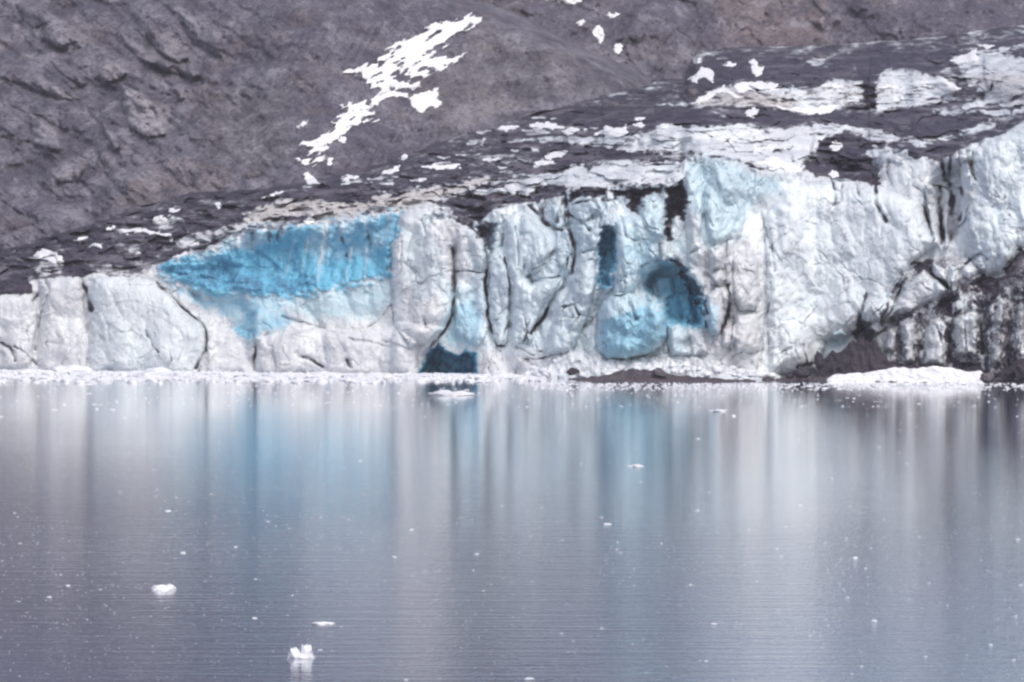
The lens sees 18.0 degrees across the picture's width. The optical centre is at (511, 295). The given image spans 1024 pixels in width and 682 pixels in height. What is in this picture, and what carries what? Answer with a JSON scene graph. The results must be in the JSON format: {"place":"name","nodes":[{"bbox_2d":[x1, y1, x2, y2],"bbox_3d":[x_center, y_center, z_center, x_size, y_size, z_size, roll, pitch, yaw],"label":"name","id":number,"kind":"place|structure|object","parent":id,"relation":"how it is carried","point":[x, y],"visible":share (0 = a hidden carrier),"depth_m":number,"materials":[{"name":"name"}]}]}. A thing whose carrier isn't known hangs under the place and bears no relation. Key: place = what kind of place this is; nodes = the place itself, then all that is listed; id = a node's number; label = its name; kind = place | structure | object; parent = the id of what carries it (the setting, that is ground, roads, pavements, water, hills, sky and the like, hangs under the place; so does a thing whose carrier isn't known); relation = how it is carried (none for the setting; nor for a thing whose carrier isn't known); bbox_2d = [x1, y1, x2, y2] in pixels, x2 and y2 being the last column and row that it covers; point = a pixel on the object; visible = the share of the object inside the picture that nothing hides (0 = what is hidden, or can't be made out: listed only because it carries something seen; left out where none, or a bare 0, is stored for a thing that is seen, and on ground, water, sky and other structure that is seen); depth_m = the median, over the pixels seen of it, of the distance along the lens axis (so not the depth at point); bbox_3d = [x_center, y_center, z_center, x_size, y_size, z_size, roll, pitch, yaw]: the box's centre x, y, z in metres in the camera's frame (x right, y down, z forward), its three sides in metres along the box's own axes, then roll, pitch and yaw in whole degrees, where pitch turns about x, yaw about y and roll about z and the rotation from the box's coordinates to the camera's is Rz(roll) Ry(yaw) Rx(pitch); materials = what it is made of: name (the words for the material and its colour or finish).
{"place":"outdoors","nodes":[
{"label":"outdoors","id":0,"kind":"place"},
{"bbox_2d":[0,0,653,247],"bbox_3d":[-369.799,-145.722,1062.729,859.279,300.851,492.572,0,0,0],"label":"hill","id":1,"kind":"structure","parent":0,"point":[104,104],"depth_m":890.95,"materials":[{"name":"grey stone"}]},
{"bbox_2d":[245,170,261,178],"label":"boulder","id":2,"kind":"object","parent":1,"relation":"on","point":[253,174],"visible":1,"depth_m":831.76,"materials":[{"name":"stone"}]},
{"bbox_2d":[296,120,307,128],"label":"snow patch","id":3,"kind":"object","parent":1,"relation":"on","point":[303,123],"visible":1,"depth_m":847.54,"materials":[{"name":"white snow"}]},
{"bbox_2d":[327,157,333,165],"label":"snow patch","id":4,"kind":"object","parent":1,"relation":"on","point":[329,162],"visible":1,"depth_m":834.07,"materials":[{"name":"white snow"}]},
{"bbox_2d":[299,100,379,166],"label":"snow patch","id":5,"kind":"object","parent":1,"relation":"on","point":[359,112],"visible":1,"depth_m":850.26,"materials":[{"name":"white snow"}]},
{"bbox_2d":[338,136,346,142],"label":"snow patch","id":6,"kind":"object","parent":1,"relation":"on","point":[343,139],"visible":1,"depth_m":842.82,"materials":[{"name":"white snow"}]},
{"bbox_2d":[369,90,408,105],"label":"snow patch","id":7,"kind":"object","parent":1,"relation":"on","point":[376,99],"visible":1,"depth_m":877.08,"materials":[{"name":"white snow"}]},
{"bbox_2d":[342,12,482,94],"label":"snow patch","id":8,"kind":"object","parent":1,"relation":"on","point":[413,50],"visible":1,"depth_m":907.52,"materials":[{"name":"white snow"}]},
{"bbox_2d":[409,87,441,112],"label":"snow patch","id":9,"kind":"object","parent":1,"relation":"on","point":[421,102],"visible":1,"depth_m":886.24,"materials":[{"name":"white snow"}]},
{"bbox_2d":[0,372,1023,681],"bbox_3d":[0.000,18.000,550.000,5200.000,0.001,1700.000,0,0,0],"label":"water","id":10,"kind":"structure","parent":0,"point":[924,488],"depth_m":245.69,"materials":[{"name":"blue liquid"}]},
{"bbox_2d":[21,369,40,371],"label":"ice mound","id":11,"kind":"object","parent":10,"relation":"on","point":[31,370],"visible":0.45,"depth_m":761.72,"materials":[{"name":"white ice"}]},
{"bbox_2d":[52,364,93,371],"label":"ice mound","id":12,"kind":"object","parent":10,"relation":"on","point":[75,368],"visible":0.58,"depth_m":756.66,"materials":[{"name":"white ice"}]},
{"bbox_2d":[74,380,85,382],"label":"ice floe","id":13,"kind":"object","parent":10,"relation":"on","point":[80,381],"visible":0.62,"depth_m":664.17,"materials":[{"name":"white ice"}]},
{"bbox_2d":[141,372,156,374],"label":"ice floe","id":14,"kind":"object","parent":10,"relation":"on","point":[147,373],"visible":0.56,"depth_m":737.16,"materials":[{"name":"white ice"}]},
{"bbox_2d":[143,367,170,372],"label":"ice mound","id":15,"kind":"object","parent":10,"relation":"on","point":[160,369],"visible":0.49,"depth_m":749.00,"materials":[{"name":"white ice"}]},
{"bbox_2d":[151,583,175,589],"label":"ice floe","id":16,"kind":"object","parent":10,"relation":"on","point":[169,586],"visible":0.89,"depth_m":197.74,"materials":[{"name":"white ice"}]},
{"bbox_2d":[235,380,246,382],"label":"ice floe","id":17,"kind":"object","parent":10,"relation":"on","point":[241,381],"visible":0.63,"depth_m":666.90,"materials":[{"name":"white ice"}]},
{"bbox_2d":[287,644,315,658],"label":"ice floe","id":18,"kind":"object","parent":10,"relation":"on","point":[306,652],"visible":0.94,"depth_m":160.52,"materials":[{"name":"white ice"}]},
{"bbox_2d":[314,371,331,373],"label":"ice mound","id":19,"kind":"object","parent":10,"relation":"on","point":[323,372],"visible":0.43,"depth_m":734.47,"materials":[{"name":"white ice"}]},
{"bbox_2d":[313,621,334,623],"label":"ice floe","id":20,"kind":"object","parent":10,"relation":"on","point":[324,622],"visible":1,"depth_m":177.31,"materials":[{"name":"white ice"}]},
{"bbox_2d":[415,379,427,381],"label":"ice floe","id":21,"kind":"object","parent":10,"relation":"on","point":[422,380],"visible":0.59,"depth_m":675.21,"materials":[{"name":"white ice"}]},
{"bbox_2d":[427,389,474,395],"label":"ice floe","id":22,"kind":"object","parent":10,"relation":"on","point":[442,392],"visible":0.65,"depth_m":582.02,"materials":[{"name":"white ice"}]},
{"bbox_2d":[491,371,513,375],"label":"ice mound","id":23,"kind":"object","parent":10,"relation":"on","point":[501,373],"visible":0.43,"depth_m":713.51,"materials":[{"name":"white ice"}]},
{"bbox_2d":[0,369,1023,681],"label":"brash ice","id":24,"kind":"structure","parent":10,"relation":"on","point":[214,375],"depth_m":688.44,"materials":[{"name":"white ice"}]},
{"bbox_2d":[628,464,642,466],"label":"ice floe","id":25,"kind":"object","parent":10,"relation":"on","point":[636,465],"visible":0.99,"depth_m":340.48,"materials":[{"name":"white ice"}]},
{"bbox_2d":[709,409,727,411],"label":"ice floe","id":26,"kind":"object","parent":10,"relation":"on","point":[718,410],"visible":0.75,"depth_m":501.71,"materials":[{"name":"white ice"}]},
{"bbox_2d":[0,25,1023,377],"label":"glacier","id":27,"kind":"object","parent":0,"point":[694,231],"visible":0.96,"depth_m":734.22,"materials":[{"name":"white ice"}]},
{"bbox_2d":[33,249,63,263],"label":"snow patch","id":28,"kind":"object","parent":27,"relation":"on","point":[50,256],"visible":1,"depth_m":804.99,"materials":[{"name":"white snow"}]},
{"bbox_2d":[89,243,102,248],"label":"snow patch","id":29,"kind":"object","parent":27,"relation":"on","point":[97,245],"visible":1,"depth_m":800.19,"materials":[{"name":"white snow"}]},
{"bbox_2d":[118,227,159,234],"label":"snow patch","id":30,"kind":"object","parent":27,"relation":"on","point":[134,230],"visible":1,"depth_m":806.65,"materials":[{"name":"white snow"}]},
{"bbox_2d":[153,215,169,225],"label":"snow patch","id":31,"kind":"object","parent":27,"relation":"on","point":[158,220],"visible":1,"depth_m":806.72,"materials":[{"name":"white snow"}]},
{"bbox_2d":[160,233,170,236],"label":"snow patch","id":32,"kind":"object","parent":27,"relation":"on","point":[165,234],"visible":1,"depth_m":789.32,"materials":[{"name":"white snow"}]},
{"bbox_2d":[169,208,179,212],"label":"snow patch","id":33,"kind":"object","parent":27,"relation":"on","point":[171,210],"visible":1,"depth_m":812.10,"materials":[{"name":"white snow"}]},
{"bbox_2d":[178,239,198,246],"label":"snow patch","id":34,"kind":"object","parent":27,"relation":"on","point":[190,243],"visible":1,"depth_m":771.86,"materials":[{"name":"white snow"}]},
{"bbox_2d":[214,202,221,208],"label":"snow patch","id":35,"kind":"object","parent":27,"relation":"on","point":[218,205],"visible":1,"depth_m":801.24,"materials":[{"name":"white snow"}]},
{"bbox_2d":[261,191,283,198],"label":"snow patch","id":36,"kind":"object","parent":27,"relation":"on","point":[273,194],"visible":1,"depth_m":788.12,"materials":[{"name":"white snow"}]},
{"bbox_2d":[301,220,316,224],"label":"snow patch","id":37,"kind":"object","parent":27,"relation":"on","point":[308,222],"visible":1,"depth_m":752.37,"materials":[{"name":"white snow"}]},
{"bbox_2d":[303,172,320,185],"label":"snow patch","id":38,"kind":"object","parent":27,"relation":"on","point":[310,179],"visible":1,"depth_m":810.88,"materials":[{"name":"white snow"}]},
{"bbox_2d":[341,174,358,180],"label":"snow patch","id":39,"kind":"object","parent":27,"relation":"on","point":[350,177],"visible":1,"depth_m":795.47,"materials":[{"name":"white snow"}]},
{"bbox_2d":[382,165,400,173],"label":"snow patch","id":40,"kind":"object","parent":27,"relation":"on","point":[391,171],"visible":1,"depth_m":802.50,"materials":[{"name":"white snow"}]},
{"bbox_2d":[400,152,407,159],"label":"snow patch","id":41,"kind":"object","parent":27,"relation":"on","point":[404,156],"visible":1,"depth_m":848.04,"materials":[{"name":"white snow"}]},
{"bbox_2d":[410,178,426,181],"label":"snow patch","id":42,"kind":"object","parent":27,"relation":"on","point":[420,179],"visible":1,"depth_m":778.99,"materials":[{"name":"white snow"}]},
{"bbox_2d":[421,163,460,169],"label":"snow patch","id":43,"kind":"object","parent":27,"relation":"on","point":[440,167],"visible":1,"depth_m":799.92,"materials":[{"name":"white snow"}]},
{"bbox_2d":[482,157,499,161],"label":"snow patch","id":44,"kind":"object","parent":27,"relation":"on","point":[489,159],"visible":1,"depth_m":801.96,"materials":[{"name":"white snow"}]},
{"bbox_2d":[498,125,518,131],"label":"snow patch","id":45,"kind":"object","parent":27,"relation":"on","point":[506,128],"visible":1,"depth_m":865.41,"materials":[{"name":"white snow"}]},
{"bbox_2d":[533,160,555,165],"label":"snow patch","id":46,"kind":"object","parent":27,"relation":"on","point":[541,162],"visible":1,"depth_m":765.11,"materials":[{"name":"white snow"}]},
{"bbox_2d":[529,121,563,129],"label":"snow patch","id":47,"kind":"object","parent":27,"relation":"on","point":[547,124],"visible":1,"depth_m":844.58,"materials":[{"name":"white snow"}]},
{"bbox_2d":[545,150,567,160],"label":"snow patch","id":48,"kind":"object","parent":27,"relation":"on","point":[554,154],"visible":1,"depth_m":781.75,"materials":[{"name":"white snow"}]},
{"bbox_2d":[562,127,579,134],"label":"snow patch","id":49,"kind":"object","parent":27,"relation":"on","point":[570,131],"visible":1,"depth_m":805.78,"materials":[{"name":"white snow"}]},
{"bbox_2d":[594,124,628,137],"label":"snow patch","id":50,"kind":"object","parent":27,"relation":"on","point":[617,132],"visible":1,"depth_m":770.67,"materials":[{"name":"white snow"}]},
{"bbox_2d":[609,102,618,106],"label":"boulder","id":51,"kind":"object","parent":27,"relation":"on","point":[612,104],"visible":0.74,"depth_m":841.85,"materials":[{"name":"stone"}]},
{"bbox_2d":[633,122,644,127],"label":"snow patch","id":52,"kind":"object","parent":27,"relation":"on","point":[639,124],"visible":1,"depth_m":774.85,"materials":[{"name":"white snow"}]},
{"bbox_2d":[635,117,645,120],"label":"snow patch","id":53,"kind":"object","parent":27,"relation":"on","point":[639,118],"visible":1,"depth_m":788.38,"materials":[{"name":"white snow"}]},
{"bbox_2d":[659,123,668,131],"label":"snow patch","id":54,"kind":"object","parent":27,"relation":"on","point":[664,126],"visible":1,"depth_m":748.81,"materials":[{"name":"white snow"}]},
{"bbox_2d":[685,88,698,96],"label":"boulder","id":55,"kind":"object","parent":27,"relation":"on","point":[691,92],"visible":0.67,"depth_m":822.25,"materials":[{"name":"stone"}]},
{"bbox_2d":[693,56,702,63],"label":"snow patch","id":56,"kind":"object","parent":27,"relation":"on","point":[694,60],"visible":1,"depth_m":967.82,"materials":[{"name":"white snow"}]},
{"bbox_2d":[687,67,713,82],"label":"snow patch","id":57,"kind":"object","parent":27,"relation":"on","point":[708,73],"visible":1,"depth_m":883.39,"materials":[{"name":"white snow"}]},
{"bbox_2d":[690,85,742,103],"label":"snow patch","id":58,"kind":"object","parent":27,"relation":"on","point":[710,95],"visible":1,"depth_m":807.12,"materials":[{"name":"white snow"}]},
{"bbox_2d":[723,61,735,66],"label":"snow patch","id":59,"kind":"object","parent":27,"relation":"on","point":[730,63],"visible":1,"depth_m":915.28,"materials":[{"name":"white snow"}]},
{"bbox_2d":[745,107,758,118],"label":"snow patch","id":60,"kind":"object","parent":27,"relation":"on","point":[751,112],"visible":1,"depth_m":773.37,"materials":[{"name":"white snow"}]},
{"bbox_2d":[749,58,763,76],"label":"snow patch","id":61,"kind":"object","parent":27,"relation":"on","point":[757,70],"visible":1,"depth_m":892.25,"materials":[{"name":"white snow"}]},
{"bbox_2d":[734,81,781,92],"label":"snow patch","id":62,"kind":"object","parent":27,"relation":"on","point":[741,87],"visible":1,"depth_m":819.51,"materials":[{"name":"white snow"}]},
{"bbox_2d":[755,156,802,172],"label":"snow patch","id":63,"kind":"object","parent":27,"relation":"on","point":[773,163],"visible":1,"depth_m":711.66,"materials":[{"name":"white snow"}]},
{"bbox_2d":[770,104,839,114],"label":"snow patch","id":64,"kind":"object","parent":27,"relation":"on","point":[812,110],"visible":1,"depth_m":799.29,"materials":[{"name":"white snow"}]},
{"bbox_2d":[814,53,826,58],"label":"boulder","id":65,"kind":"object","parent":27,"relation":"on","point":[819,56],"visible":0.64,"depth_m":928.30,"materials":[{"name":"stone"}]},
{"bbox_2d":[821,83,843,88],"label":"snow patch","id":66,"kind":"object","parent":27,"relation":"on","point":[832,85],"visible":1,"depth_m":830.73,"materials":[{"name":"white snow"}]},
{"bbox_2d":[828,170,838,178],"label":"snow patch","id":67,"kind":"object","parent":27,"relation":"on","point":[833,174],"visible":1,"depth_m":713.89,"materials":[{"name":"white snow"}]},
{"bbox_2d":[829,142,842,150],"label":"snow patch","id":68,"kind":"object","parent":27,"relation":"on","point":[835,146],"visible":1,"depth_m":744.63,"materials":[{"name":"white snow"}]},
{"bbox_2d":[875,84,903,90],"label":"snow patch","id":69,"kind":"object","parent":27,"relation":"on","point":[888,86],"visible":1,"depth_m":827.68,"materials":[{"name":"white snow"}]},
{"bbox_2d":[932,77,960,91],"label":"snow patch","id":70,"kind":"object","parent":27,"relation":"on","point":[942,83],"visible":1,"depth_m":818.89,"materials":[{"name":"white snow"}]},
{"bbox_2d":[954,35,960,43],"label":"boulder","id":71,"kind":"object","parent":27,"relation":"on","point":[957,40],"visible":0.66,"depth_m":948.83,"materials":[{"name":"stone"}]},
{"bbox_2d":[950,48,979,63],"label":"snow patch","id":72,"kind":"object","parent":27,"relation":"on","point":[971,56],"visible":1,"depth_m":866.55,"materials":[{"name":"white snow"}]},
{"bbox_2d":[979,44,994,48],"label":"snow patch","id":73,"kind":"object","parent":27,"relation":"on","point":[986,46],"visible":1,"depth_m":896.07,"materials":[{"name":"white snow"}]},
{"bbox_2d":[476,0,656,76],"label":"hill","id":74,"kind":"structure","parent":0,"point":[491,1],"depth_m":1074.68,"materials":[{"name":"grey stone"}]},
{"bbox_2d":[568,368,755,381],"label":"gravel bank","id":75,"kind":"structure","parent":0,"point":[636,375],"depth_m":677.60,"materials":[{"name":"grey gravel"}]},
{"bbox_2d":[522,350,781,379],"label":"ice rubble","id":76,"kind":"object","parent":75,"relation":"on","point":[562,365],"visible":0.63,"depth_m":699.98,"materials":[{"name":"white ice"}]},
{"bbox_2d":[523,371,530,375],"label":"fallen ice block","id":77,"kind":"object","parent":76,"relation":"on","point":[527,373],"depth_m":713.73,"materials":[{"name":"white ice"}]},
{"bbox_2d":[538,368,546,372],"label":"fallen ice block","id":78,"kind":"object","parent":76,"relation":"on","point":[541,370],"depth_m":710.77,"materials":[{"name":"white ice"}]},
{"bbox_2d":[566,367,579,374],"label":"shore rock","id":79,"kind":"object","parent":76,"relation":"on","point":[572,371],"visible":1,"depth_m":692.44,"materials":[{"name":"stone"}]},
{"bbox_2d":[616,364,624,369],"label":"fallen ice block","id":80,"kind":"object","parent":76,"relation":"on","point":[620,366],"depth_m":698.23,"materials":[{"name":"white ice"}]},
{"bbox_2d":[632,364,640,369],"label":"fallen ice block","id":81,"kind":"object","parent":76,"relation":"on","point":[635,366],"depth_m":695.91,"materials":[{"name":"white ice"}]},
{"bbox_2d":[669,363,676,367],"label":"fallen ice block","id":82,"kind":"object","parent":76,"relation":"on","point":[672,365],"depth_m":693.71,"materials":[{"name":"white ice"}]},
{"bbox_2d":[682,362,689,366],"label":"fallen ice block","id":83,"kind":"object","parent":76,"relation":"on","point":[684,364],"depth_m":692.88,"materials":[{"name":"white ice"}]},
{"bbox_2d":[702,371,711,376],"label":"fallen ice block","id":84,"kind":"object","parent":76,"relation":"on","point":[707,374],"depth_m":687.40,"materials":[{"name":"white ice"}]},
{"bbox_2d":[712,365,721,371],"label":"fallen ice block","id":85,"kind":"object","parent":76,"relation":"on","point":[715,367],"depth_m":690.50,"materials":[{"name":"white ice"}]},
{"bbox_2d":[736,368,744,373],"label":"fallen ice block","id":86,"kind":"object","parent":76,"relation":"on","point":[740,371],"depth_m":692.88,"materials":[{"name":"white ice"}]},
{"bbox_2d":[767,372,775,377],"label":"fallen ice block","id":87,"kind":"object","parent":76,"relation":"on","point":[771,373],"depth_m":693.52,"materials":[{"name":"white ice"}]},
{"bbox_2d":[651,367,666,377],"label":"shore rock","id":88,"kind":"object","parent":75,"relation":"on","point":[658,372],"visible":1,"depth_m":675.29,"materials":[{"name":"stone"}]},
{"bbox_2d":[491,0,1023,79],"bbox_3d":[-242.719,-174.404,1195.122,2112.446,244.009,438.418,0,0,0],"label":"mountain","id":89,"kind":"structure","parent":0,"point":[663,39],"depth_m":1047.50,"materials":[{"name":"grey stone"}]},
{"bbox_2d":[546,0,581,4],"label":"snow patch","id":90,"kind":"object","parent":89,"relation":"on","point":[573,2],"visible":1,"depth_m":1065.44,"materials":[{"name":"white snow"}]},
{"bbox_2d":[576,19,585,25],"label":"snow patch","id":91,"kind":"object","parent":89,"relation":"on","point":[581,22],"visible":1,"depth_m":1050.36,"materials":[{"name":"white snow"}]},
{"bbox_2d":[592,25,604,43],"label":"snow patch","id":92,"kind":"object","parent":89,"relation":"on","point":[598,33],"visible":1,"depth_m":1044.84,"materials":[{"name":"white snow"}]},
{"bbox_2d":[608,12,619,17],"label":"snow patch","id":93,"kind":"object","parent":89,"relation":"on","point":[610,15],"visible":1,"depth_m":1056.81,"materials":[{"name":"white snow"}]},
{"bbox_2d":[613,43,622,53],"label":"snow patch","id":94,"kind":"object","parent":89,"relation":"on","point":[618,47],"visible":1,"depth_m":1037.01,"materials":[{"name":"white snow"}]},
{"bbox_2d":[761,375,1023,383],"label":"shore","id":95,"kind":"structure","parent":0,"point":[997,380],"depth_m":683.21,"materials":[{"name":"grey gravel"}]},
{"bbox_2d":[784,373,793,378],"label":"shore rock","id":96,"kind":"object","parent":95,"relation":"on","point":[789,375],"visible":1,"depth_m":682.94,"materials":[{"name":"stone"}]},
{"bbox_2d":[793,366,811,378],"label":"shore rock","id":97,"kind":"object","parent":95,"relation":"on","point":[800,373],"visible":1,"depth_m":681.97,"materials":[{"name":"stone"}]},
{"bbox_2d":[815,337,985,376],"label":"debris mound","id":98,"kind":"object","parent":95,"relation":"on","point":[861,355],"visible":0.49,"depth_m":689.31,"materials":[{"name":"stone"}]},
{"bbox_2d":[814,351,822,371],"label":"shore rock","id":99,"kind":"object","parent":98,"relation":"on","point":[818,359],"visible":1,"depth_m":687.26,"materials":[{"name":"stone"}]},
{"bbox_2d":[827,366,983,382],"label":"snow bank","id":100,"kind":"structure","parent":95,"relation":"on","point":[933,374],"depth_m":671.99,"materials":[{"name":"white snow"}]},
{"bbox_2d":[980,372,994,383],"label":"shore rock","id":101,"kind":"object","parent":95,"relation":"on","point":[988,377],"visible":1,"depth_m":659.10,"materials":[{"name":"stone"}]},
{"bbox_2d":[998,368,1015,381],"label":"shore rock","id":102,"kind":"object","parent":95,"relation":"on","point":[1007,374],"visible":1,"depth_m":663.29,"materials":[{"name":"stone"}]},
{"bbox_2d":[1011,358,1023,381],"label":"shore rock","id":103,"kind":"object","parent":95,"relation":"on","point":[1017,367],"visible":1,"depth_m":659.90,"materials":[{"name":"stone"}]}
]}

